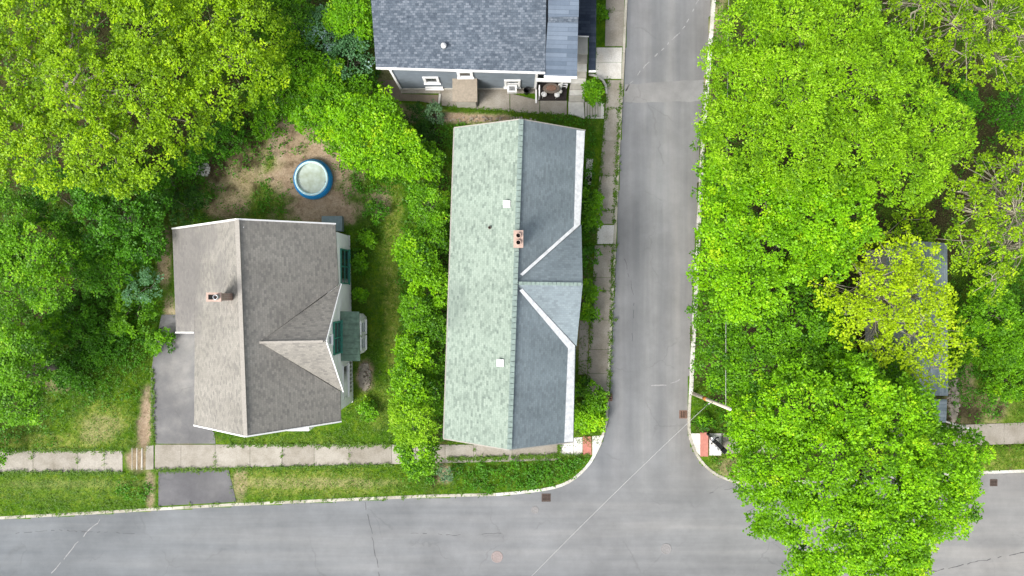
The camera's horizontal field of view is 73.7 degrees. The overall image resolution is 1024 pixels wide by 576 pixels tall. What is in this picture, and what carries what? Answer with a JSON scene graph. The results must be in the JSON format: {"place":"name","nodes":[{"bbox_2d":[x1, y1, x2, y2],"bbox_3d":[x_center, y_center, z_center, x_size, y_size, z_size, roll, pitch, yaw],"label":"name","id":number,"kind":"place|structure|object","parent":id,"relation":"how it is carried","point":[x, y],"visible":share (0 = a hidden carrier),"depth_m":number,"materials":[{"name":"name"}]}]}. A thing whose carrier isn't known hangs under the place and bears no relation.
{"place":"outdoors","nodes":[
{"label":"outdoors","id":0,"kind":"place"},
{"bbox_2d":[0,451,122,471],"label":"sidewalk","id":1,"kind":"structure","parent":0,"point":[51,461],"depth_m":46.87,"materials":[{"name":"concrete"}]},
{"bbox_2d":[151,315,215,443],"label":"driveway","id":2,"kind":"structure","parent":0,"point":[173,387],"depth_m":47.27,"materials":[{"name":"asphalt"}]},
{"bbox_2d":[155,445,557,468],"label":"sidewalk","id":3,"kind":"structure","parent":0,"point":[178,456],"depth_m":47.27,"materials":[{"name":"concrete"}]},
{"bbox_2d":[0,0,1023,575],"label":"road","id":4,"kind":"structure","parent":0,"point":[616,508],"depth_m":47.40,"materials":[{"name":"asphalt"}]},
{"bbox_2d":[0,493,495,518],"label":"kerb","id":5,"kind":"structure","parent":4,"relation":"on","point":[253,503],"depth_m":47.29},
{"bbox_2d":[496,443,601,495],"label":"kerb","id":6,"kind":"structure","parent":4,"relation":"on","point":[558,485],"depth_m":47.27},
{"bbox_2d":[601,0,626,442],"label":"kerb","id":7,"kind":"structure","parent":4,"relation":"on","point":[622,83],"depth_m":47.28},
{"bbox_2d":[624,80,703,102],"bbox_3d":[10.567,-13.667,47.396,5.638,0.001,1.617,0,90,0],"label":"road patch","id":8,"kind":"object","parent":4,"relation":"on","point":[684,91],"visible":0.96,"depth_m":47.40,"materials":[{"name":"asphalt"}]},
{"bbox_2d":[689,0,715,394],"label":"kerb","id":9,"kind":"structure","parent":4,"relation":"on","point":[711,28],"depth_m":47.25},
{"bbox_2d":[687,395,771,484],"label":"kerb","id":10,"kind":"structure","parent":4,"relation":"on","point":[692,443],"depth_m":47.27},
{"bbox_2d":[0,0,1023,518],"bbox_3d":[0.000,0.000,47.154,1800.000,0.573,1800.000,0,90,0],"label":"ground","id":11,"kind":"structure","parent":0,"point":[296,206],"depth_m":47.30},
{"bbox_2d":[0,304,66,429],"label":"maple tree","id":12,"kind":"object","parent":11,"relation":"on","point":[10,362],"visible":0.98,"depth_m":41.76,"materials":[{"name":"green plant"}]},
{"bbox_2d":[0,181,89,319],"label":"maple tree","id":13,"kind":"object","parent":11,"relation":"on","point":[30,275],"visible":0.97,"depth_m":41.25,"materials":[{"name":"green plant"}]},
{"bbox_2d":[21,309,78,361],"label":"shrub","id":14,"kind":"object","parent":11,"relation":"on","point":[51,323],"visible":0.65,"depth_m":44.81,"materials":[{"name":"green plant"}]},
{"bbox_2d":[40,290,106,349],"bbox_3d":[-29.425,2.131,46.050,4.427,2.914,4.195,0,90,0],"label":"shrub","id":15,"kind":"object","parent":11,"relation":"on","point":[71,341],"visible":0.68,"depth_m":45.50,"materials":[{"name":"green plant"}]},
{"bbox_2d":[51,347,104,393],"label":"shrub","id":16,"kind":"object","parent":11,"relation":"on","point":[64,372],"visible":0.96,"depth_m":46.19,"materials":[{"name":"green plant"}]},
{"bbox_2d":[19,157,173,270],"bbox_3d":[-26.406,-4.628,44.533,9.322,5.985,7.213,0,90,0],"label":"oak tree","id":17,"kind":"object","parent":11,"relation":"on","point":[111,219],"visible":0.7,"depth_m":42.67,"materials":[{"name":"green plant"}]},
{"bbox_2d":[73,312,135,366],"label":"shrub","id":18,"kind":"object","parent":11,"relation":"on","point":[89,343],"visible":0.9,"depth_m":46.12,"materials":[{"name":"green plant"}]},
{"bbox_2d":[69,236,144,297],"bbox_3d":[-26.499,-1.483,45.450,3.814,4.111,4.880,35,90,0],"label":"shrub","id":19,"kind":"object","parent":11,"relation":"on","point":[90,275],"visible":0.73,"depth_m":44.13,"materials":[{"name":"green plant"}]},
{"bbox_2d":[0,0,227,200],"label":"maple tree","id":20,"kind":"object","parent":11,"relation":"on","point":[53,53],"visible":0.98,"depth_m":39.06,"materials":[{"name":"green plant"}]},
{"bbox_2d":[102,288,164,338],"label":"shrub","id":21,"kind":"object","parent":11,"relation":"on","point":[116,318],"visible":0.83,"depth_m":45.83,"materials":[{"name":"green plant"}]},
{"bbox_2d":[121,266,163,306],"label":"shrub","id":22,"kind":"object","parent":11,"relation":"on","point":[125,295],"visible":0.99,"depth_m":45.23,"materials":[{"name":"green plant"}]},
{"bbox_2d":[124,229,168,270],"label":"shrub","id":23,"kind":"object","parent":11,"relation":"on","point":[158,256],"visible":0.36,"depth_m":45.78,"materials":[{"name":"green plant"}]},
{"bbox_2d":[144,327,175,356],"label":"shrub","id":24,"kind":"object","parent":11,"relation":"on","point":[155,347],"visible":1,"depth_m":46.58,"materials":[{"name":"green plant"}]},
{"bbox_2d":[149,167,191,200],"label":"shrub","id":25,"kind":"object","parent":11,"relation":"on","point":[167,184],"visible":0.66,"depth_m":46.03,"materials":[{"name":"green plant"}]},
{"bbox_2d":[167,184,211,225],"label":"shrub","id":26,"kind":"object","parent":11,"relation":"on","point":[195,196],"visible":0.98,"depth_m":45.98,"materials":[{"name":"green plant"}]},
{"bbox_2d":[169,143,215,178],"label":"shrub","id":27,"kind":"object","parent":11,"relation":"on","point":[192,169],"visible":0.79,"depth_m":45.70,"materials":[{"name":"green plant"}]},
{"bbox_2d":[158,468,235,505],"bbox_3d":[-21.794,13.797,47.325,5.393,0.100,2.623,0,90,0],"label":"driveway apron","id":28,"kind":"object","parent":11,"relation":"on","point":[186,488],"visible":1,"depth_m":47.27,"materials":[{"name":"asphalt"}]},
{"bbox_2d":[204,120,246,159],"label":"shrub","id":29,"kind":"object","parent":11,"relation":"on","point":[226,138],"visible":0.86,"depth_m":45.98,"materials":[{"name":"green plant"}]},
{"bbox_2d":[151,0,301,129],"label":"maple tree","id":30,"kind":"object","parent":11,"relation":"on","point":[220,42],"visible":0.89,"depth_m":40.14,"materials":[{"name":"green plant"}]},
{"bbox_2d":[249,114,284,141],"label":"shrub","id":31,"kind":"object","parent":11,"relation":"on","point":[257,126],"visible":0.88,"depth_m":46.30,"materials":[{"name":"green plant"}]},
{"bbox_2d":[171,216,366,436],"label":"grey roof house","id":32,"kind":"structure","parent":11,"relation":"on","point":[270,319],"depth_m":41.64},
{"bbox_2d":[333,320,342,354],"bbox_3d":[-11.033,3.148,43.300,0.160,1.800,2.154,0,90,0],"label":"window","id":33,"kind":"structure","parent":32,"relation":"in","point":[338,325],"depth_m":43.25,"materials":[{"name":"teal glass"}]},
{"bbox_2d":[340,248,349,284],"bbox_3d":[-11.133,-1.426,45.600,0.160,2.200,2.413,0,90,0],"label":"window","id":34,"kind":"structure","parent":32,"relation":"in","point":[344,253],"depth_m":45.53,"materials":[{"name":"teal glass"}]},
{"bbox_2d":[243,69,310,123],"bbox_3d":[-15.541,-12.779,45.665,4.392,3.678,3.773,0,90,0],"label":"thicket shrub","id":35,"kind":"object","parent":11,"relation":"on","point":[289,102],"visible":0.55,"depth_m":44.55,"materials":[{"name":"green plant"}]},
{"bbox_2d":[255,0,321,56],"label":"thicket shrub","id":36,"kind":"object","parent":11,"relation":"on","point":[289,7],"visible":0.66,"depth_m":43.73,"materials":[{"name":"green plant"}]},
{"bbox_2d":[267,37,330,89],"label":"thicket shrub","id":37,"kind":"object","parent":11,"relation":"on","point":[294,54],"visible":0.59,"depth_m":43.94,"materials":[{"name":"green plant"}]},
{"bbox_2d":[293,159,332,199],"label":"paddling pool","id":38,"kind":"structure","parent":11,"relation":"on","point":[312,179],"depth_m":46.80,"materials":[{"name":"plastic"}]},
{"bbox_2d":[287,85,347,144],"bbox_3d":[-12.587,-11.342,45.569,4.105,3.875,4.093,-36,90,0],"label":"thicket shrub","id":39,"kind":"object","parent":11,"relation":"on","point":[316,104],"visible":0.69,"depth_m":44.31,"materials":[{"name":"green plant"}]},
{"bbox_2d":[290,3,352,57],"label":"thicket shrub","id":40,"kind":"object","parent":11,"relation":"on","point":[320,8],"visible":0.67,"depth_m":44.04,"materials":[{"name":"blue plant"}]},
{"bbox_2d":[296,52,351,107],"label":"thicket shrub","id":41,"kind":"object","parent":11,"relation":"on","point":[331,89],"visible":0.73,"depth_m":44.28,"materials":[{"name":"green plant"}]},
{"bbox_2d":[321,0,373,52],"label":"thicket shrub","id":42,"kind":"object","parent":11,"relation":"on","point":[339,19],"visible":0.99,"depth_m":43.34,"materials":[{"name":"green plant"}]},
{"bbox_2d":[315,90,381,150],"bbox_3d":[-10.378,-11.097,45.248,4.824,4.516,4.221,0,90,0],"label":"thicket shrub","id":43,"kind":"object","parent":11,"relation":"on","point":[343,113],"visible":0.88,"depth_m":43.76,"materials":[{"name":"green plant"}]},
{"bbox_2d":[323,29,378,79],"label":"thicket shrub","id":44,"kind":"object","parent":11,"relation":"on","point":[344,41],"visible":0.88,"depth_m":44.31,"materials":[{"name":"green plant"}]},
{"bbox_2d":[349,250,369,272],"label":"bush","id":45,"kind":"object","parent":11,"relation":"on","point":[358,259],"visible":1,"depth_m":46.56,"materials":[{"name":"green plant"}]},
{"bbox_2d":[358,363,370,390],"bbox_3d":[-10.220,6.146,47.212,0.947,0.238,1.965,0,90,0],"label":"stone heap","id":46,"kind":"object","parent":11,"relation":"on","point":[363,367],"visible":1,"depth_m":47.18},
{"bbox_2d":[344,66,384,97],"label":"thicket shrub","id":47,"kind":"object","parent":11,"relation":"on","point":[352,85],"visible":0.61,"depth_m":44.97,"materials":[{"name":"green plant"}]},
{"bbox_2d":[355,395,379,422],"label":"bush","id":48,"kind":"object","parent":11,"relation":"on","point":[369,412],"visible":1,"depth_m":46.64,"materials":[{"name":"green plant"}]},
{"bbox_2d":[356,225,378,249],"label":"bush","id":49,"kind":"object","parent":11,"relation":"on","point":[366,237],"visible":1,"depth_m":46.58,"materials":[{"name":"green plant"}]},
{"bbox_2d":[336,123,399,184],"bbox_3d":[-9.594,-8.860,45.618,3.880,3.784,3.702,-26,90,0],"label":"thicket shrub","id":50,"kind":"object","parent":11,"relation":"on","point":[352,150],"visible":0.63,"depth_m":44.47,"materials":[{"name":"green plant"}]},
{"bbox_2d":[362,197,390,225],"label":"bush","id":51,"kind":"object","parent":11,"relation":"on","point":[371,202],"visible":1,"depth_m":46.52,"materials":[{"name":"green plant"}]},
{"bbox_2d":[347,84,408,146],"bbox_3d":[-8.772,-11.183,45.362,4.489,4.286,4.178,0,90,0],"label":"thicket shrub","id":52,"kind":"object","parent":11,"relation":"on","point":[387,105],"visible":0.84,"depth_m":43.90,"materials":[{"name":"green plant"}]},
{"bbox_2d":[362,114,428,183],"bbox_3d":[-7.357,-8.664,45.498,4.329,4.020,4.274,36,90,0],"label":"thicket shrub","id":53,"kind":"object","parent":11,"relation":"on","point":[404,139],"visible":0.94,"depth_m":43.97,"materials":[{"name":"green plant"}]},
{"bbox_2d":[382,80,438,103],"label":"patio pavers","id":54,"kind":"object","parent":11,"relation":"on","point":[396,93],"visible":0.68,"depth_m":47.26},
{"bbox_2d":[386,360,438,413],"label":"hedge shrub","id":55,"kind":"object","parent":11,"relation":"on","point":[407,382],"visible":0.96,"depth_m":43.31,"materials":[{"name":"green plant"}]},
{"bbox_2d":[390,329,437,376],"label":"hedge shrub","id":56,"kind":"object","parent":11,"relation":"on","point":[404,341],"visible":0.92,"depth_m":44.05,"materials":[{"name":"green plant"}]},
{"bbox_2d":[387,389,442,450],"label":"hedge shrub","id":57,"kind":"object","parent":11,"relation":"on","point":[396,411],"visible":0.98,"depth_m":43.04,"materials":[{"name":"green plant"}]},
{"bbox_2d":[391,229,443,280],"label":"hedge shrub","id":58,"kind":"object","parent":11,"relation":"on","point":[428,259],"visible":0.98,"depth_m":44.34,"materials":[{"name":"green plant"}]},
{"bbox_2d":[393,429,443,481],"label":"hedge shrub","id":59,"kind":"object","parent":11,"relation":"on","point":[412,466],"visible":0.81,"depth_m":43.88,"materials":[{"name":"green plant"}]},
{"bbox_2d":[397,291,441,335],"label":"hedge shrub","id":60,"kind":"object","parent":11,"relation":"on","point":[405,304],"visible":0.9,"depth_m":44.62,"materials":[{"name":"green plant"}]},
{"bbox_2d":[399,138,445,185],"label":"thicket shrub","id":61,"kind":"object","parent":11,"relation":"on","point":[431,171],"visible":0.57,"depth_m":44.77,"materials":[{"name":"green plant"}]},
{"bbox_2d":[406,266,447,309],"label":"hedge shrub","id":62,"kind":"object","parent":11,"relation":"on","point":[415,284],"visible":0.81,"depth_m":44.80,"materials":[{"name":"green plant"}]},
{"bbox_2d":[405,180,450,230],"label":"hedge shrub","id":63,"kind":"object","parent":11,"relation":"on","point":[415,197],"visible":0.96,"depth_m":44.60,"materials":[{"name":"green plant"}]},
{"bbox_2d":[412,306,446,350],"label":"hedge shrub","id":64,"kind":"object","parent":11,"relation":"on","point":[431,321],"visible":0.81,"depth_m":44.50,"materials":[{"name":"green plant"}]},
{"bbox_2d":[415,377,444,420],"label":"hedge shrub","id":65,"kind":"object","parent":11,"relation":"on","point":[436,405],"visible":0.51,"depth_m":44.13,"materials":[{"name":"green plant"}]},
{"bbox_2d":[415,342,445,383],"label":"hedge shrub","id":66,"kind":"object","parent":11,"relation":"on","point":[439,373],"visible":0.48,"depth_m":44.70,"materials":[{"name":"green plant"}]},
{"bbox_2d":[416,217,449,257],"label":"hedge shrub","id":67,"kind":"object","parent":11,"relation":"on","point":[444,243],"visible":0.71,"depth_m":44.93,"materials":[{"name":"green plant"}]},
{"bbox_2d":[422,99,445,124],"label":"thicket shrub","id":68,"kind":"object","parent":11,"relation":"on","point":[434,105],"visible":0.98,"depth_m":46.47,"materials":[{"name":"green plant"}]},
{"bbox_2d":[401,90,534,92],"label":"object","id":69,"kind":"structure","parent":11,"relation":"on","point":[450,91],"depth_m":47.23,"materials":[{"name":"concrete"}]},
{"bbox_2d":[371,0,595,107],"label":"slate roof house","id":70,"kind":"structure","parent":11,"relation":"on","point":[464,51],"depth_m":42.42,"materials":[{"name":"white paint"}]},
{"bbox_2d":[441,93,566,114],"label":"patio","id":71,"kind":"structure","parent":11,"relation":"on","point":[498,101],"depth_m":47.24,"materials":[{"name":"concrete"}]},
{"bbox_2d":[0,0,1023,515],"bbox_3d":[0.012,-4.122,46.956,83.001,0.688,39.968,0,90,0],"label":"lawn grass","id":72,"kind":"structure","parent":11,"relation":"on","point":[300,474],"depth_m":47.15,"materials":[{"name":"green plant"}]},
{"bbox_2d":[0,8,1023,519],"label":"edge weeds","id":73,"kind":"object","parent":11,"relation":"on","point":[384,444],"visible":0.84,"depth_m":47.16,"materials":[{"name":"green plant"}]},
{"bbox_2d":[0,0,1023,505],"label":"ground cover","id":74,"kind":"object","parent":11,"relation":"on","point":[516,462],"visible":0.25,"depth_m":47.02,"materials":[{"name":"green plant"}]},
{"bbox_2d":[403,100,429,131],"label":"thicket shrub","id":75,"kind":"object","parent":74,"relation":"on","point":[415,110],"visible":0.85,"depth_m":46.43,"materials":[{"name":"green plant"}]},
{"bbox_2d":[535,82,567,102],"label":"corner deck","id":76,"kind":"structure","parent":11,"relation":"on","point":[552,97],"depth_m":47.00,"materials":[{"name":"white paint"}]},
{"bbox_2d":[568,37,587,118],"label":"entry stairs","id":77,"kind":"structure","parent":11,"relation":"on","point":[576,104],"depth_m":46.50,"materials":[{"name":"concrete"}]},
{"bbox_2d":[579,301,600,324],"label":"bush","id":78,"kind":"object","parent":11,"relation":"on","point":[588,312],"visible":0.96,"depth_m":46.16,"materials":[{"name":"green plant"}]},
{"bbox_2d":[574,400,608,434],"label":"bush","id":79,"kind":"object","parent":11,"relation":"on","point":[598,420],"visible":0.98,"depth_m":46.44,"materials":[{"name":"green plant"}]},
{"bbox_2d":[574,375,609,414],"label":"bush","id":80,"kind":"object","parent":11,"relation":"on","point":[595,405],"visible":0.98,"depth_m":46.22,"materials":[{"name":"green plant"}]},
{"bbox_2d":[581,278,602,303],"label":"bush","id":81,"kind":"object","parent":11,"relation":"on","point":[591,292],"visible":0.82,"depth_m":46.23,"materials":[{"name":"green plant"}]},
{"bbox_2d":[581,207,603,233],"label":"bush","id":82,"kind":"object","parent":11,"relation":"on","point":[592,219],"visible":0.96,"depth_m":46.07,"materials":[{"name":"green plant"}]},
{"bbox_2d":[581,187,604,213],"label":"bush","id":83,"kind":"object","parent":11,"relation":"on","point":[596,203],"visible":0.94,"depth_m":45.96,"materials":[{"name":"green plant"}]},
{"bbox_2d":[581,77,605,107],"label":"bush","id":84,"kind":"object","parent":11,"relation":"on","point":[589,86],"visible":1,"depth_m":46.18,"materials":[{"name":"green plant"}]},
{"bbox_2d":[684,276,859,408],"bbox_3d":[15.703,3.311,43.436,10.399,8.157,8.107,0,90,0],"label":"maple tree","id":85,"kind":"object","parent":11,"relation":"on","point":[789,336],"visible":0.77,"depth_m":40.23,"materials":[{"name":"green plant"}]},
{"bbox_2d":[686,153,885,325],"bbox_3d":[16.014,-2.959,42.581,11.431,9.844,10.632,0,90,0],"label":"maple tree","id":86,"kind":"object","parent":11,"relation":"on","point":[773,227],"visible":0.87,"depth_m":38.93,"materials":[{"name":"green plant"}]},
{"bbox_2d":[689,0,978,215],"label":"ash tree","id":87,"kind":"object","parent":11,"relation":"on","point":[824,55],"visible":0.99,"depth_m":37.68,"materials":[{"name":"green plant"}]},
{"bbox_2d":[723,350,996,575],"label":"maple tree","id":88,"kind":"object","parent":11,"relation":"on","point":[866,552],"visible":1,"depth_m":38.00,"materials":[{"name":"green plant"}]},
{"bbox_2d":[841,338,918,403],"bbox_3d":[23.145,5.098,44.397,4.971,6.211,4.492,0,90,0],"label":"tree","id":89,"kind":"object","parent":11,"relation":"on","point":[892,370],"visible":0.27,"depth_m":42.00,"materials":[{"name":"green plant"}]},
{"bbox_2d":[807,224,979,392],"bbox_3d":[22.299,1.696,42.928,8.290,9.149,10.295,-23,90,0],"label":"young maple tree","id":90,"kind":"object","parent":11,"relation":"on","point":[890,326],"visible":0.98,"depth_m":39.38,"materials":[{"name":"plant"}]},
{"bbox_2d":[874,201,937,251],"bbox_3d":[25.175,-3.795,44.920,3.584,5.184,3.287,0,90,0],"label":"tree","id":91,"kind":"object","parent":11,"relation":"on","point":[925,224],"visible":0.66,"depth_m":42.90,"materials":[{"name":"green plant"}]},
{"bbox_2d":[865,241,968,428],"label":"blue grey roof house","id":92,"kind":"structure","parent":11,"relation":"on","point":[942,405],"depth_m":43.69,"materials":[{"name":"white paint"}]},
{"bbox_2d":[854,0,1023,93],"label":"young maple tree","id":93,"kind":"object","parent":11,"relation":"on","point":[989,16],"visible":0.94,"depth_m":39.29,"materials":[{"name":"green plant"}]},
{"bbox_2d":[947,369,959,421],"bbox_3d":[30.565,7.410,47.200,0.851,0.285,3.779,0,90,0],"label":"rubble strip","id":94,"kind":"object","parent":11,"relation":"on","point":[953,416],"visible":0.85,"depth_m":47.15,"materials":[{"name":"stone"}]},
{"bbox_2d":[945,78,983,119],"bbox_3d":[30.113,-12.675,46.161,2.967,2.686,2.824,0,90,0],"label":"tree","id":95,"kind":"object","parent":11,"relation":"on","point":[974,99],"visible":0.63,"depth_m":45.40,"materials":[{"name":"green plant"}]},
{"bbox_2d":[925,129,1023,306],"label":"young maple tree","id":96,"kind":"object","parent":11,"relation":"on","point":[1015,212],"visible":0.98,"depth_m":39.09,"materials":[{"name":"green plant"}]},
{"bbox_2d":[949,320,1009,370],"bbox_3d":[31.899,3.926,46.370,4.071,2.326,3.678,0,90,0],"label":"tree","id":97,"kind":"object","parent":11,"relation":"on","point":[968,356],"visible":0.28,"depth_m":46.07,"materials":[{"name":"green plant"}]},
{"bbox_2d":[948,268,1023,340],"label":"tree","id":98,"kind":"object","parent":11,"relation":"on","point":[1012,316],"visible":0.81,"depth_m":44.20,"materials":[{"name":"green plant"}]},
{"bbox_2d":[977,85,1023,144],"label":"tree","id":99,"kind":"object","parent":11,"relation":"on","point":[1008,119],"visible":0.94,"depth_m":44.73,"materials":[{"name":"green plant"}]},
{"bbox_2d":[980,308,1023,370],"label":"tree","id":100,"kind":"object","parent":11,"relation":"on","point":[1017,348],"visible":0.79,"depth_m":44.62,"materials":[{"name":"green plant"}]},
{"bbox_2d":[983,360,1023,402],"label":"tree","id":101,"kind":"object","parent":11,"relation":"on","point":[1017,393],"visible":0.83,"depth_m":46.36,"materials":[{"name":"green plant"}]},
{"bbox_2d":[443,119,585,449],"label":"green roof house","id":102,"kind":"structure","parent":0,"point":[515,280],"depth_m":41.30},
{"bbox_2d":[578,321,588,373],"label":"side path","id":103,"kind":"structure","parent":0,"point":[583,335],"depth_m":47.26,"materials":[{"name":"concrete"}]},
{"bbox_2d":[587,245,612,395],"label":"sidewalk","id":104,"kind":"structure","parent":0,"point":[600,340],"depth_m":47.27,"materials":[{"name":"concrete"}]},
{"bbox_2d":[597,225,613,243],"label":"sidewalk","id":105,"kind":"structure","parent":0,"point":[605,233],"depth_m":47.27,"materials":[{"name":"white concrete"}]},
{"bbox_2d":[596,80,620,223],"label":"sidewalk","id":106,"kind":"structure","parent":0,"point":[607,186],"depth_m":47.27,"materials":[{"name":"concrete"}]},
{"bbox_2d":[596,48,621,78],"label":"sidewalk","id":107,"kind":"structure","parent":0,"point":[609,70],"depth_m":47.28,"materials":[{"name":"white concrete"}]},
{"bbox_2d":[605,0,623,45],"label":"sidewalk","id":108,"kind":"structure","parent":0,"point":[614,25],"depth_m":47.28,"materials":[{"name":"concrete"}]},
{"bbox_2d":[722,423,1023,453],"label":"sidewalk","id":109,"kind":"structure","parent":0,"point":[1001,433],"depth_m":47.27,"materials":[{"name":"concrete"}]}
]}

